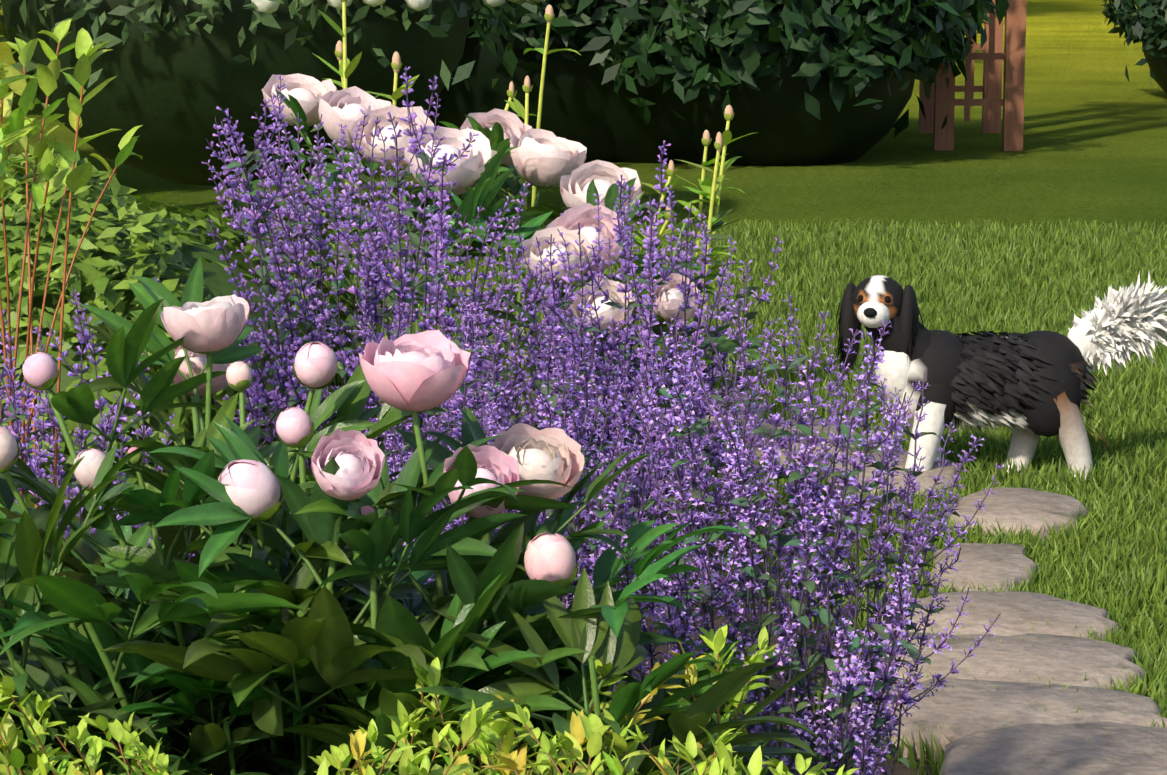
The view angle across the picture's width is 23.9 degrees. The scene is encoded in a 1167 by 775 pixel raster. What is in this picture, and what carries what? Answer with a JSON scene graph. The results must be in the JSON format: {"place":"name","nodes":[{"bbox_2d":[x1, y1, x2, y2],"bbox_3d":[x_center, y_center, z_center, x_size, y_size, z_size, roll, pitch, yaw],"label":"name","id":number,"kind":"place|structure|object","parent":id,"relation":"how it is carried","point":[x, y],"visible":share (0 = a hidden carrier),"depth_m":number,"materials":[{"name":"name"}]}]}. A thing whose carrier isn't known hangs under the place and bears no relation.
{"place":"outdoors","nodes":[
{"label":"outdoors","id":0,"kind":"place"},
{"bbox_2d":[0,0,1166,634],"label":"lawn","id":1,"kind":"structure","parent":0,"point":[1094,136],"depth_m":13.22,"materials":[{"name":"green plant"}]},
{"bbox_2d":[0,0,572,207],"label":"white flowering shrub","id":2,"kind":"object","parent":1,"relation":"on","point":[181,70],"visible":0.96,"depth_m":9.38,"materials":[{"name":"green plant"}]},
{"bbox_2d":[427,0,583,125],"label":"border shrub","id":3,"kind":"object","parent":1,"relation":"on","point":[483,13],"visible":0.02,"depth_m":13.03,"materials":[{"name":"green plant"}]},
{"bbox_2d":[237,73,790,482],"bbox_3d":[-0.215,-0.189,5.569,1.203,0.795,2.090,0,9,1],"label":"peony bush","id":4,"kind":"object","parent":1,"relation":"on","point":[506,145],"visible":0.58,"depth_m":5.79,"materials":[{"name":"pink plant"}]},
{"bbox_2d":[306,0,754,413],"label":"flower bud stalks","id":5,"kind":"object","parent":1,"relation":"on","point":[347,67],"visible":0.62,"depth_m":6.35,"materials":[{"name":"green plant"}]},
{"bbox_2d":[431,0,733,164],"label":"border shrub","id":6,"kind":"object","parent":1,"relation":"on","point":[573,106],"visible":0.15,"depth_m":13.30,"materials":[{"name":"green plant"}]},
{"bbox_2d":[499,141,771,632],"bbox_3d":[0.087,-0.064,4.799,0.472,0.796,1.596,0,9,1],"label":"catmint clump","id":7,"kind":"object","parent":1,"relation":"on","point":[610,363],"visible":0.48,"depth_m":4.41,"materials":[{"name":"purple plant"}]},
{"bbox_2d":[472,0,1009,163],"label":"border shrub","id":8,"kind":"object","parent":1,"relation":"on","point":[639,141],"visible":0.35,"depth_m":13.27,"materials":[{"name":"green plant"}]},
{"bbox_2d":[569,0,991,165],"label":"border shrub","id":9,"kind":"object","parent":1,"relation":"on","point":[792,104],"visible":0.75,"depth_m":13.15,"materials":[{"name":"green plant"}]},
{"bbox_2d":[919,0,1026,150],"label":"garden arbor","id":10,"kind":"object","parent":1,"relation":"on","point":[941,104],"visible":0.65,"depth_m":14.42,"materials":[{"name":"brown wood"}]},
{"bbox_2d":[835,272,1166,480],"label":"dog","id":11,"kind":"object","parent":1,"relation":"on","point":[1029,387],"visible":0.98,"depth_m":5.57},
{"bbox_2d":[1101,0,1166,101],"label":"border shrub","id":12,"kind":"object","parent":1,"relation":"on","point":[1145,23],"visible":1,"depth_m":18.72,"materials":[{"name":"green plant"}]},
{"bbox_2d":[427,582,936,774],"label":"flower bed soil","id":13,"kind":"structure","parent":0,"point":[901,769],"depth_m":4.25,"materials":[{"name":"brown soil"}]},
{"bbox_2d":[0,18,142,507],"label":"red stem shrub","id":14,"kind":"object","parent":13,"relation":"on","point":[16,126],"visible":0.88,"depth_m":3.52,"materials":[{"name":"green plant"}]},
{"bbox_2d":[0,277,194,560],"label":"catmint clump","id":15,"kind":"object","parent":13,"relation":"on","point":[11,403],"visible":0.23,"depth_m":3.21,"materials":[{"name":"purple plant"}]},
{"bbox_2d":[0,144,423,564],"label":"leafy shrub","id":16,"kind":"object","parent":13,"relation":"on","point":[121,244],"visible":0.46,"depth_m":4.37,"materials":[{"name":"green plant"}]},
{"bbox_2d":[202,66,568,581],"bbox_3d":[-0.354,-0.089,4.563,0.679,0.922,1.508,0,9,1],"label":"catmint clump","id":17,"kind":"object","parent":13,"relation":"on","point":[291,346],"visible":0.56,"depth_m":4.20,"materials":[{"name":"purple plant"}]},
{"bbox_2d":[0,256,828,774],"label":"peony bush","id":18,"kind":"object","parent":13,"relation":"on","point":[290,636],"visible":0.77,"depth_m":2.42,"materials":[{"name":"green plant"}]},
{"bbox_2d":[0,625,859,774],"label":"golden spirea shrub","id":19,"kind":"object","parent":13,"relation":"on","point":[591,729],"visible":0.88,"depth_m":2.13,"materials":[{"name":"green plant"}]},
{"bbox_2d":[324,269,699,691],"bbox_3d":[-0.076,0.198,3.427,0.465,0.722,0.807,0,9,1],"label":"lavender plant","id":20,"kind":"object","parent":13,"relation":"on","point":[600,499],"visible":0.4,"depth_m":3.28,"materials":[{"name":"purple plant"}]},
{"bbox_2d":[604,235,1003,774],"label":"catmint clump","id":21,"kind":"object","parent":13,"relation":"on","point":[847,671],"visible":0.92,"depth_m":2.79,"materials":[{"name":"purple plant"}]},
{"bbox_2d":[326,217,1166,774],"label":"lawn grass","id":22,"kind":"structure","parent":0,"point":[1110,551],"depth_m":6.81,"materials":[{"name":"green plant"}]},
{"bbox_2d":[577,379,1166,774],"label":"flagstone path","id":23,"kind":"structure","parent":0,"point":[1052,739],"depth_m":4.04,"materials":[{"name":"grey stone"}]}
]}

